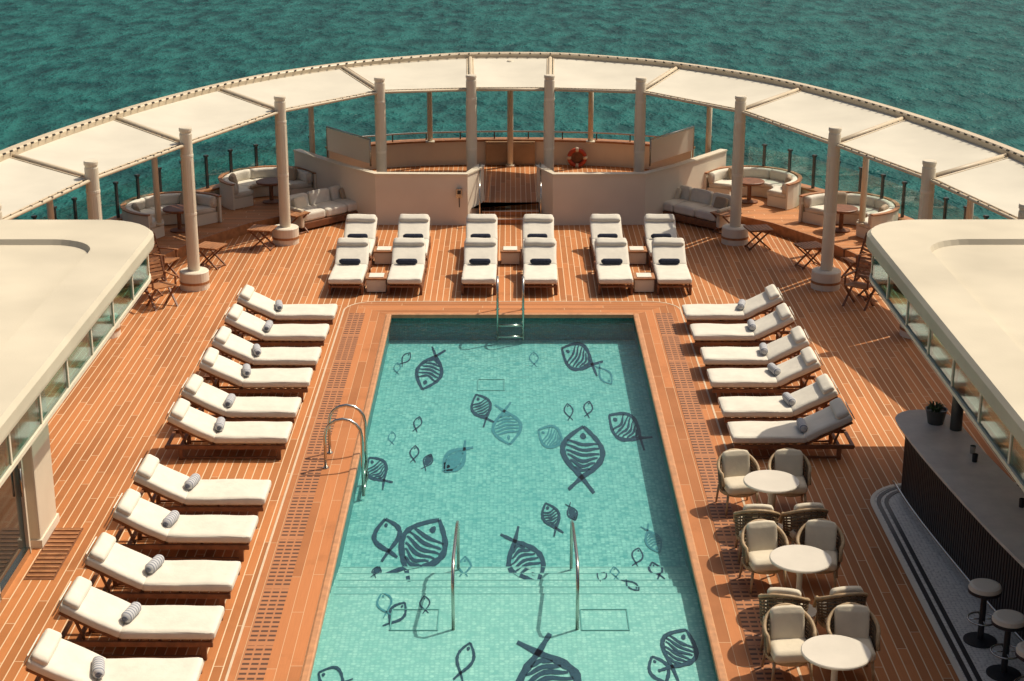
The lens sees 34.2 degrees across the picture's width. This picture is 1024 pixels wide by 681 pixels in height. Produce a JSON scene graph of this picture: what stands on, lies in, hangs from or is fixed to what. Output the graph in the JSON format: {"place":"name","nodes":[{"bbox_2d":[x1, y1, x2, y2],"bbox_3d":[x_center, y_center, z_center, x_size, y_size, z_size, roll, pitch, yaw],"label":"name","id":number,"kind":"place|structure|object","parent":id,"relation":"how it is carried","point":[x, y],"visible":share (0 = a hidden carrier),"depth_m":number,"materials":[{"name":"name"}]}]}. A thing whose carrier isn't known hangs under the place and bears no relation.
{"place":"outdoors","nodes":[
{"label":"outdoors","id":0,"kind":"place"},
{"bbox_2d":[486,141,534,164],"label":"bow door panel","id":1,"kind":"structure","parent":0,"point":[523,152],"depth_m":43.80,"materials":[{"name":"wood"}]},
{"bbox_2d":[0,0,1023,219],"bbox_3d":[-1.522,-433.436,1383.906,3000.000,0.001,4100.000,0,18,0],"label":"sea","id":2,"kind":"structure","parent":0,"point":[955,63],"depth_m":155.49,"materials":[{"name":"liquid"}]},
{"bbox_2d":[0,220,1023,680],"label":"teak deck","id":3,"kind":"structure","parent":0,"point":[108,426],"depth_m":28.23,"materials":[{"name":"brown wood"}]},
{"bbox_2d":[23,528,82,579],"bbox_3d":[-6.171,2.859,22.431,0.400,0.012,1.600,0,18,0],"label":"door drain grate","id":4,"kind":"object","parent":3,"relation":"on","point":[53,555],"visible":1,"depth_m":22.36,"materials":[{"name":"brown wood"}]},
{"bbox_2d":[0,220,153,601],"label":"deckhouse","id":5,"kind":"object","parent":3,"relation":"on","point":[63,283],"visible":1,"depth_m":22.26,"materials":[{"name":"white paint"}]},
{"bbox_2d":[0,423,30,601],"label":"sliding glass door","id":6,"kind":"structure","parent":5,"relation":"in","point":[15,545],"depth_m":21.76,"materials":[{"name":"clear glass"}]},
{"bbox_2d":[0,52,1023,219],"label":"sun canopy","id":7,"kind":"object","parent":5,"relation":"attached to","point":[977,169],"visible":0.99,"depth_m":36.33,"materials":[{"name":"fabric"}]},
{"bbox_2d":[83,159,120,339],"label":"canopy column","id":8,"kind":"structure","parent":3,"relation":"on","point":[101,325],"depth_m":30.53,"materials":[{"name":"white paint"}]},
{"bbox_2d":[23,628,203,680],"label":"sun lounger","id":9,"kind":"object","parent":3,"relation":"on","point":[54,656],"visible":0.86,"depth_m":18.61,"materials":[{"name":"fabric"}]},
{"bbox_2d":[56,576,224,659],"bbox_3d":[-4.439,3.296,19.890,1.885,0.792,0.711,0,18,1],"label":"sun lounger","id":10,"kind":"object","parent":3,"relation":"on","point":[85,603],"visible":0.88,"depth_m":19.67,"materials":[{"name":"fabric"}]},
{"bbox_2d":[139,255,178,310],"bbox_3d":[-7.025,-1.135,33.063,0.568,0.969,0.624,-15,23,-38],"label":"folding teak chair","id":11,"kind":"object","parent":3,"relation":"on","point":[160,285],"visible":0.83,"depth_m":33.13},
{"bbox_2d":[83,532,240,610],"bbox_3d":[-4.429,2.906,21.066,1.885,0.793,0.711,0,18,1],"label":"sun lounger","id":12,"kind":"object","parent":3,"relation":"on","point":[112,560],"visible":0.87,"depth_m":20.83,"materials":[{"name":"fabric"}]},
{"bbox_2d":[149,233,179,280],"bbox_3d":[-7.346,-1.708,34.793,0.624,0.969,0.568,7,19,19],"label":"folding teak chair","id":13,"kind":"object","parent":3,"relation":"on","point":[167,261],"visible":0.58,"depth_m":34.90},
{"bbox_2d":[110,488,257,561],"bbox_3d":[-4.410,2.463,22.405,1.885,0.792,0.711,0,18,1],"label":"sun lounger","id":14,"kind":"object","parent":3,"relation":"on","point":[137,514],"visible":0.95,"depth_m":22.17,"materials":[{"name":"fabric"}]},
{"bbox_2d":[179,126,209,291],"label":"canopy column","id":15,"kind":"structure","parent":3,"relation":"on","point":[194,276],"depth_m":33.87,"materials":[{"name":"white paint"}]},
{"bbox_2d":[131,454,270,520],"bbox_3d":[-4.401,2.075,23.573,1.885,0.793,0.711,0,18,0],"label":"sun lounger","id":16,"kind":"object","parent":3,"relation":"on","point":[155,477],"visible":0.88,"depth_m":23.32,"materials":[{"name":"fabric"}]},
{"bbox_2d":[122,196,279,288],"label":"raised teak platform","id":17,"kind":"structure","parent":3,"relation":"on","point":[236,223],"depth_m":38.41,"materials":[{"name":"brown wood"}]},
{"bbox_2d":[151,157,163,225],"bbox_3d":[-7.938,-3.862,36.952,0.234,2.650,0.240,0,18,0],"label":"canopy outer post","id":18,"kind":"object","parent":17,"relation":"on","point":[156,191],"visible":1,"depth_m":37.08,"materials":[{"name":"white paint"}]},
{"bbox_2d":[120,191,221,238],"bbox_3d":[-8.042,-2.932,38.205,1.559,0.687,2.413,12,22,33],"label":"curved banquette sofa","id":19,"kind":"object","parent":17,"relation":"on","point":[141,210],"visible":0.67,"depth_m":38.49,"materials":[{"name":"fabric"}]},
{"bbox_2d":[218,165,316,209],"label":"curved banquette sofa","id":20,"kind":"object","parent":17,"relation":"on","point":[239,188],"visible":0.81,"depth_m":40.95,"materials":[{"name":"fabric"}]},
{"bbox_2d":[199,241,226,269],"bbox_3d":[-6.486,-1.821,35.839,0.550,0.490,0.500,7,19,19],"label":"folding teak table","id":21,"kind":"object","parent":3,"relation":"on","point":[213,247],"visible":0.83,"depth_m":35.73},
{"bbox_2d":[165,398,292,459],"bbox_3d":[-4.384,1.349,25.766,1.885,0.792,0.711,0,18,0],"label":"sun lounger","id":22,"kind":"object","parent":3,"relation":"on","point":[186,418],"visible":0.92,"depth_m":25.54,"materials":[{"name":"fabric"}]},
{"bbox_2d":[179,374,301,422],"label":"sun lounger","id":23,"kind":"object","parent":3,"relation":"on","point":[199,393],"visible":0.86,"depth_m":26.58,"materials":[{"name":"fabric"}]},
{"bbox_2d":[197,347,312,401],"bbox_3d":[-4.348,0.561,28.152,1.885,0.787,0.711,0,18,-1],"label":"sun lounger","id":24,"kind":"object","parent":3,"relation":"on","point":[215,365],"visible":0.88,"depth_m":27.90,"materials":[{"name":"fabric"}]},
{"bbox_2d":[247,224,276,250],"bbox_3d":[-5.588,-2.293,37.264,0.550,0.490,0.500,3,19,9],"label":"folding teak table","id":25,"kind":"object","parent":3,"relation":"on","point":[268,229],"visible":1,"depth_m":37.12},
{"bbox_2d":[210,326,321,370],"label":"sun lounger","id":26,"kind":"object","parent":3,"relation":"on","point":[227,343],"visible":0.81,"depth_m":28.99,"materials":[{"name":"fabric"}]},
{"bbox_2d":[222,304,328,346],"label":"sun lounger","id":27,"kind":"object","parent":3,"relation":"on","point":[239,320],"visible":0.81,"depth_m":30.25,"materials":[{"name":"fabric"}]},
{"bbox_2d":[272,95,298,245],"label":"canopy column","id":28,"kind":"structure","parent":3,"relation":"on","point":[285,231],"depth_m":37.28,"materials":[{"name":"white paint"}]},
{"bbox_2d":[235,285,337,332],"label":"sun lounger","id":29,"kind":"object","parent":3,"relation":"on","point":[251,299],"visible":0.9,"depth_m":31.44,"materials":[{"name":"fabric"}]},
{"bbox_2d":[290,185,357,230],"bbox_3d":[-4.409,-3.191,39.568,0.812,0.730,2.220,17,25,41],"label":"outdoor sofa","id":30,"kind":"object","parent":3,"relation":"on","point":[329,205],"visible":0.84,"depth_m":39.33,"materials":[{"name":"white fabric"}]},
{"bbox_2d":[328,237,370,294],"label":"sun lounger","id":31,"kind":"object","parent":3,"relation":"on","point":[352,248],"visible":0.98,"depth_m":34.63,"materials":[{"name":"fabric"}]},
{"bbox_2d":[344,214,377,267],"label":"sun lounger","id":32,"kind":"object","parent":3,"relation":"on","point":[361,224],"visible":0.6,"depth_m":36.94,"materials":[{"name":"fabric"}]},
{"bbox_2d":[365,273,387,292],"bbox_3d":[-2.774,-1.186,34.157,0.440,0.338,0.440,0,18,0],"label":"side table","id":33,"kind":"object","parent":3,"relation":"on","point":[376,282],"visible":0.98,"depth_m":33.97,"materials":[{"name":"beige paint"}]},
{"bbox_2d":[373,246,392,264],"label":"side table","id":34,"kind":"object","parent":3,"relation":"on","point":[382,254],"visible":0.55,"depth_m":35.96,"materials":[{"name":"beige paint"}]},
{"bbox_2d":[293,149,484,224],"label":"bow windbreak wall","id":35,"kind":"structure","parent":3,"relation":"on","point":[387,198],"depth_m":39.23,"materials":[{"name":"beige paint"}]},
{"bbox_2d":[326,126,371,165],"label":"bow windbreak panel","id":36,"kind":"object","parent":35,"relation":"attached to","point":[349,144],"visible":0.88,"depth_m":40.52,"materials":[{"name":"white"}]},
{"bbox_2d":[387,237,426,294],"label":"sun lounger","id":37,"kind":"object","parent":3,"relation":"on","point":[408,248],"visible":1,"depth_m":34.67,"materials":[{"name":"fabric"}]},
{"bbox_2d":[398,214,430,267],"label":"sun lounger","id":38,"kind":"object","parent":3,"relation":"on","point":[413,223],"visible":0.63,"depth_m":36.96,"materials":[{"name":"fabric"}]},
{"bbox_2d":[461,237,497,294],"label":"sun lounger","id":39,"kind":"object","parent":3,"relation":"on","point":[480,248],"visible":0.99,"depth_m":34.65,"materials":[{"name":"fabric"}]},
{"bbox_2d":[466,214,497,260],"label":"sun lounger","id":40,"kind":"object","parent":3,"relation":"on","point":[481,223],"visible":0.46,"depth_m":36.97,"materials":[{"name":"fabric"}]},
{"bbox_2d":[500,246,519,264],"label":"side table","id":41,"kind":"object","parent":3,"relation":"on","point":[510,254],"visible":1,"depth_m":35.97,"materials":[{"name":"beige paint"}]},
{"bbox_2d":[106,137,914,220],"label":"bow bulwark","id":42,"kind":"object","parent":3,"relation":"on","point":[452,151],"visible":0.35,"depth_m":43.72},
{"bbox_2d":[31,130,988,219],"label":"bulwark glass railing","id":43,"kind":"object","parent":42,"relation":"attached to","point":[136,176],"visible":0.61,"depth_m":40.24,"materials":[{"name":"glass"}]},
{"bbox_2d":[482,209,538,223],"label":"bow stairs","id":44,"kind":"structure","parent":3,"relation":"on","point":[510,216],"depth_m":39.62,"materials":[{"name":"brown wood"}]},
{"bbox_2d":[370,164,651,208],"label":"bow platform","id":45,"kind":"structure","parent":3,"relation":"on","point":[505,187],"depth_m":42.43,"materials":[{"name":"brown wood"}]},
{"bbox_2d":[374,77,386,171],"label":"canopy column","id":46,"kind":"structure","parent":45,"relation":"on","point":[380,128],"depth_m":39.40,"materials":[{"name":"white paint"}]},
{"bbox_2d":[466,74,476,170],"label":"canopy column","id":47,"kind":"structure","parent":45,"relation":"on","point":[471,125],"depth_m":39.73,"materials":[{"name":"white paint"}]},
{"bbox_2d":[506,60,514,166],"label":"canopy outer post","id":48,"kind":"object","parent":45,"relation":"on","point":[509,129],"visible":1,"depth_m":43.40,"materials":[{"name":"white paint"}]},
{"bbox_2d":[543,74,554,170],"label":"canopy column","id":49,"kind":"structure","parent":45,"relation":"on","point":[549,111],"depth_m":39.72,"materials":[{"name":"white paint"}]},
{"bbox_2d":[634,77,646,171],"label":"canopy column","id":50,"kind":"structure","parent":45,"relation":"on","point":[639,124],"depth_m":39.40,"materials":[{"name":"white paint"}]},
{"bbox_2d":[310,318,717,680],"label":"swimming pool","id":51,"kind":"structure","parent":3,"relation":"in","point":[514,457],"depth_m":24.63,"materials":[{"name":"liquid"}]},
{"bbox_2d":[451,520,459,629],"bbox_3d":[-0.741,2.985,21.846,0.042,1.052,2.144,0,18,0],"label":"pool step handrail","id":52,"kind":"object","parent":51,"relation":"on","point":[456,537],"visible":1,"depth_m":20.93,"materials":[{"name":"metal"}]},
{"bbox_2d":[570,520,578,629],"bbox_3d":[0.819,2.985,21.848,0.042,1.052,2.144,0,18,0],"label":"pool step handrail","id":53,"kind":"object","parent":51,"relation":"on","point":[572,535],"visible":1,"depth_m":21.04,"materials":[{"name":"metal"}]},
{"bbox_2d":[227,302,800,680],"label":"pool border deck","id":54,"kind":"structure","parent":3,"relation":"on","point":[289,648],"depth_m":24.57,"materials":[{"name":"brown wood"}]},
{"bbox_2d":[235,313,364,680],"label":"pool drain grate","id":55,"kind":"object","parent":54,"relation":"on","point":[258,649],"visible":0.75,"depth_m":23.26,"materials":[{"name":"brown wood"}]},
{"bbox_2d":[323,404,367,495],"bbox_3d":[-2.555,1.670,25.465,0.628,1.273,0.690,0,18,0],"label":"pool ladder","id":56,"kind":"object","parent":54,"relation":"on","point":[364,469],"visible":1,"depth_m":25.35,"materials":[{"name":"metal"}]},
{"bbox_2d":[495,276,524,340],"bbox_3d":[-0.033,-0.676,32.623,0.588,1.224,0.629,0,18,0],"label":"pool ladder","id":57,"kind":"object","parent":54,"relation":"on","point":[497,309],"visible":1,"depth_m":32.40,"materials":[{"name":"metal"}]},
{"bbox_2d":[224,301,802,680],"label":"pool border inlay","id":58,"kind":"object","parent":54,"relation":"on","point":[258,578],"visible":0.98,"depth_m":26.96,"materials":[{"name":"wood"}]},
{"bbox_2d":[656,313,785,680],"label":"pool drain grate","id":59,"kind":"object","parent":54,"relation":"on","point":[747,603],"visible":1,"depth_m":24.04,"materials":[{"name":"brown wood"}]},
{"bbox_2d":[300,313,727,680],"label":"pool coping","id":60,"kind":"object","parent":3,"relation":"on","point":[698,580],"visible":1,"depth_m":24.48,"materials":[{"name":"brown wood"}]},
{"bbox_2d":[522,214,553,267],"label":"sun lounger","id":61,"kind":"object","parent":3,"relation":"on","point":[538,223],"visible":0.51,"depth_m":36.97,"materials":[{"name":"fabric"}]},
{"bbox_2d":[523,237,557,294],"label":"sun lounger","id":62,"kind":"object","parent":3,"relation":"on","point":[539,247],"visible":0.98,"depth_m":34.66,"materials":[{"name":"fabric"}]},
{"bbox_2d":[589,214,622,263],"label":"sun lounger","id":63,"kind":"object","parent":3,"relation":"on","point":[605,223],"visible":0.55,"depth_m":36.96,"materials":[{"name":"fabric"}]},
{"bbox_2d":[594,237,632,294],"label":"sun lounger","id":64,"kind":"object","parent":3,"relation":"on","point":[604,247],"visible":1,"depth_m":34.62,"materials":[{"name":"fabric"}]},
{"bbox_2d":[535,149,727,224],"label":"bow windbreak wall","id":65,"kind":"structure","parent":3,"relation":"on","point":[581,198],"depth_m":39.23,"materials":[{"name":"beige paint"}]},
{"bbox_2d":[649,126,694,165],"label":"bow windbreak panel","id":66,"kind":"object","parent":65,"relation":"attached to","point":[668,145],"visible":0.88,"depth_m":40.52,"materials":[{"name":"white"}]},
{"bbox_2d":[632,273,654,292],"bbox_3d":[2.706,-1.188,34.163,0.440,0.338,0.440,0,18,0],"label":"side table","id":67,"kind":"object","parent":3,"relation":"on","point":[643,282],"visible":1,"depth_m":33.99,"materials":[{"name":"beige paint"}]},
{"bbox_2d":[643,214,676,267],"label":"sun lounger","id":68,"kind":"object","parent":3,"relation":"on","point":[659,223],"visible":0.63,"depth_m":36.94,"materials":[{"name":"fabric"}]},
{"bbox_2d":[650,237,691,294],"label":"sun lounger","id":69,"kind":"object","parent":3,"relation":"on","point":[667,247],"visible":0.99,"depth_m":34.60,"materials":[{"name":"fabric"}]},
{"bbox_2d":[663,185,730,229],"bbox_3d":[4.328,-3.193,39.576,0.812,0.730,2.220,-17,25,-41],"label":"outdoor sofa","id":70,"kind":"object","parent":3,"relation":"on","point":[691,205],"visible":0.81,"depth_m":39.34,"materials":[{"name":"white fabric"}]},
{"bbox_2d":[682,284,784,324],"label":"sun lounger","id":71,"kind":"object","parent":3,"relation":"on","point":[768,300],"visible":0.88,"depth_m":31.45,"materials":[{"name":"fabric"}]},
{"bbox_2d":[721,95,748,245],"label":"canopy column","id":72,"kind":"structure","parent":3,"relation":"on","point":[734,232],"depth_m":37.29,"materials":[{"name":"white paint"}]},
{"bbox_2d":[715,448,759,514],"bbox_3d":[3.224,2.005,23.731,0.625,0.830,0.586,-3,19,-10],"label":"rattan armchair","id":73,"kind":"object","parent":3,"relation":"on","point":[734,467],"visible":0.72,"depth_m":23.70,"materials":[{"name":"fabric"}]},
{"bbox_2d":[690,303,796,354],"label":"sun lounger","id":74,"kind":"object","parent":3,"relation":"on","point":[779,319],"visible":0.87,"depth_m":30.27,"materials":[{"name":"fabric"}]},
{"bbox_2d":[700,326,811,369],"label":"sun lounger","id":75,"kind":"object","parent":3,"relation":"on","point":[794,343],"visible":0.86,"depth_m":29.00,"materials":[{"name":"fabric"}]},
{"bbox_2d":[733,504,779,562],"bbox_3d":[3.263,2.504,22.226,0.625,0.830,0.586,1,18,3],"label":"rattan armchair","id":76,"kind":"object","parent":3,"relation":"on","point":[748,513],"visible":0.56,"depth_m":21.95,"materials":[{"name":"wicker"}]},
{"bbox_2d":[743,224,773,250],"bbox_3d":[5.512,-2.297,37.275,0.550,0.490,0.500,-3,19,-10],"label":"folding teak table","id":77,"kind":"object","parent":3,"relation":"on","point":[761,228],"visible":1,"depth_m":37.14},
{"bbox_2d":[739,519,788,593],"bbox_3d":[3.246,2.769,21.425,0.625,0.830,0.586,-3,19,-9],"label":"rattan armchair","id":78,"kind":"object","parent":3,"relation":"on","point":[760,540],"visible":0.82,"depth_m":21.40,"materials":[{"name":"fabric"}]},
{"bbox_2d":[707,346,822,401],"bbox_3d":[4.276,0.556,28.159,1.885,0.792,0.711,0,18,0],"label":"sun lounger","id":79,"kind":"object","parent":3,"relation":"on","point":[804,365],"visible":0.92,"depth_m":27.91,"materials":[{"name":"fabric"}]},
{"bbox_2d":[743,470,799,528],"bbox_3d":[3.578,2.280,23.040,0.770,0.740,0.770,0,18,0],"label":"round dining table","id":80,"kind":"object","parent":3,"relation":"on","point":[770,482],"visible":0.61,"depth_m":22.92,"materials":[{"name":"white"}]},
{"bbox_2d":[718,374,839,422],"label":"sun lounger","id":81,"kind":"object","parent":3,"relation":"on","point":[819,394],"visible":0.88,"depth_m":26.58,"materials":[{"name":"fabric"}]},
{"bbox_2d":[758,587,810,650],"bbox_3d":[3.249,3.268,19.919,0.625,0.830,0.586,3,19,10],"label":"rattan armchair","id":82,"kind":"object","parent":3,"relation":"on","point":[772,597],"visible":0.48,"depth_m":19.64,"materials":[{"name":"wicker"}]},
{"bbox_2d":[761,603,816,680],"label":"rattan armchair","id":83,"kind":"object","parent":3,"relation":"on","point":[787,626],"visible":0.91,"depth_m":19.18,"materials":[{"name":"fabric"}]},
{"bbox_2d":[768,448,811,508],"bbox_3d":[3.955,1.999,23.751,0.625,0.830,0.586,1,18,2],"label":"rattan armchair","id":84,"kind":"object","parent":3,"relation":"on","point":[789,460],"visible":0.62,"depth_m":23.75,"materials":[{"name":"fabric"}]},
{"bbox_2d":[727,397,854,459],"bbox_3d":[4.321,1.346,25.776,1.885,0.792,0.711,0,18,0],"label":"sun lounger","id":85,"kind":"object","parent":3,"relation":"on","point":[835,416],"visible":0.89,"depth_m":25.53,"materials":[{"name":"fabric"}]},
{"bbox_2d":[769,545,831,617],"bbox_3d":[3.580,3.044,20.733,0.770,0.740,0.770,0,18,0],"label":"round dining table","id":86,"kind":"object","parent":3,"relation":"on","point":[800,560],"visible":0.73,"depth_m":20.62,"materials":[{"name":"white"}]},
{"bbox_2d":[779,502,828,544],"bbox_3d":[3.911,2.491,22.264,0.625,0.830,0.586,-2,18,-7],"label":"rattan armchair","id":87,"kind":"object","parent":3,"relation":"on","point":[797,518],"visible":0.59,"depth_m":22.00,"materials":[{"name":"wicker"}]},
{"bbox_2d":[793,241,821,268],"bbox_3d":[6.414,-1.825,35.852,0.550,0.490,0.500,-7,19,-19],"label":"folding teak table","id":88,"kind":"object","parent":3,"relation":"on","point":[811,245],"visible":0.9,"depth_m":35.73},
{"bbox_2d":[741,196,897,287],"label":"raised teak platform","id":89,"kind":"structure","parent":3,"relation":"on","point":[783,222],"depth_m":38.46,"materials":[{"name":"brown wood"}]},
{"bbox_2d":[704,165,801,209],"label":"curved banquette sofa","id":90,"kind":"object","parent":89,"relation":"on","point":[780,188],"visible":0.75,"depth_m":40.97,"materials":[{"name":"fabric"}]},
{"bbox_2d":[798,191,899,238],"bbox_3d":[7.963,-2.937,38.221,1.559,0.687,2.413,-12,22,-33],"label":"curved banquette sofa","id":91,"kind":"object","parent":89,"relation":"on","point":[879,210],"visible":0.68,"depth_m":38.51,"materials":[{"name":"fabric"}]},
{"bbox_2d":[856,157,868,225],"bbox_3d":[7.862,-3.867,36.968,0.234,2.650,0.240,0,18,0],"label":"canopy outer post","id":92,"kind":"object","parent":89,"relation":"on","point":[864,185],"visible":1,"depth_m":37.09,"materials":[{"name":"white paint"}]},
{"bbox_2d":[796,518,844,587],"bbox_3d":[3.964,2.763,21.444,0.625,0.830,0.586,4,19,12],"label":"rattan armchair","id":93,"kind":"object","parent":3,"relation":"on","point":[823,534],"visible":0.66,"depth_m":21.43,"materials":[{"name":"fabric"}]},
{"bbox_2d":[811,126,841,291],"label":"canopy column","id":94,"kind":"structure","parent":3,"relation":"on","point":[826,276],"depth_m":33.88,"materials":[{"name":"white paint"}]},
{"bbox_2d":[801,635,870,680],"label":"round dining table","id":95,"kind":"object","parent":3,"relation":"on","point":[834,654],"visible":1,"depth_m":18.35,"materials":[{"name":"white"}]},
{"bbox_2d":[812,586,867,628],"bbox_3d":[3.944,3.256,19.957,0.625,0.830,0.586,-3,19,-8],"label":"rattan armchair","id":96,"kind":"object","parent":3,"relation":"on","point":[824,606],"visible":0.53,"depth_m":19.69,"materials":[{"name":"wicker"}]},
{"bbox_2d":[826,602,880,680],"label":"rattan armchair","id":97,"kind":"object","parent":3,"relation":"on","point":[858,622],"visible":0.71,"depth_m":19.21,"materials":[{"name":"fabric"}]},
{"bbox_2d":[841,232,871,280],"bbox_3d":[7.275,-1.713,34.807,0.624,0.969,0.568,-7,19,-19],"label":"folding teak chair","id":98,"kind":"object","parent":3,"relation":"on","point":[853,260],"visible":0.56,"depth_m":34.91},
{"bbox_2d":[842,255,880,310],"bbox_3d":[6.958,-1.139,33.077,0.568,0.969,0.624,15,23,38],"label":"folding teak chair","id":99,"kind":"object","parent":3,"relation":"on","point":[860,285],"visible":0.85,"depth_m":33.14,"materials":[{"name":"wood"}]},
{"bbox_2d":[899,159,936,339],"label":"canopy column","id":100,"kind":"structure","parent":3,"relation":"on","point":[919,326],"depth_m":30.54,"materials":[{"name":"white paint"}]},
{"bbox_2d":[866,219,1023,491],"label":"deckhouse","id":101,"kind":"object","parent":3,"relation":"on","point":[959,283],"visible":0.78,"depth_m":22.47,"materials":[{"name":"white paint"}]},
{"bbox_2d":[874,484,1023,680],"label":"bar tile floor","id":102,"kind":"structure","parent":3,"relation":"on","point":[949,582],"depth_m":21.35,"materials":[{"name":"tile"}]},
{"bbox_2d":[870,482,1021,680],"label":"bar floor border","id":103,"kind":"object","parent":102,"relation":"on","point":[930,603],"visible":0.71,"depth_m":21.44,"materials":[{"name":"tile"}]},
{"bbox_2d":[892,410,1023,641],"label":"bar counter","id":104,"kind":"object","parent":102,"relation":"on","point":[967,511],"visible":0.91,"depth_m":21.95,"materials":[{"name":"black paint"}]},
{"bbox_2d":[925,401,947,425],"bbox_3d":[6.095,1.041,23.892,0.323,0.312,0.329,0,18,0],"label":"potted plant","id":105,"kind":"object","parent":104,"relation":"on","point":[936,414],"visible":1,"depth_m":23.82,"materials":[{"name":"green plant"}]},
{"bbox_2d":[963,578,1001,648],"bbox_3d":[5.661,3.274,20.000,0.400,0.765,0.400,0,18,0],"label":"bar stool","id":106,"kind":"object","parent":102,"relation":"on","point":[984,590],"visible":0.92,"depth_m":19.95,"materials":[{"name":"black paint"}]},
{"bbox_2d":[986,609,1023,680],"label":"bar stool","id":107,"kind":"object","parent":102,"relation":"on","point":[1008,621],"visible":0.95,"depth_m":19.20,"materials":[{"name":"black paint"}]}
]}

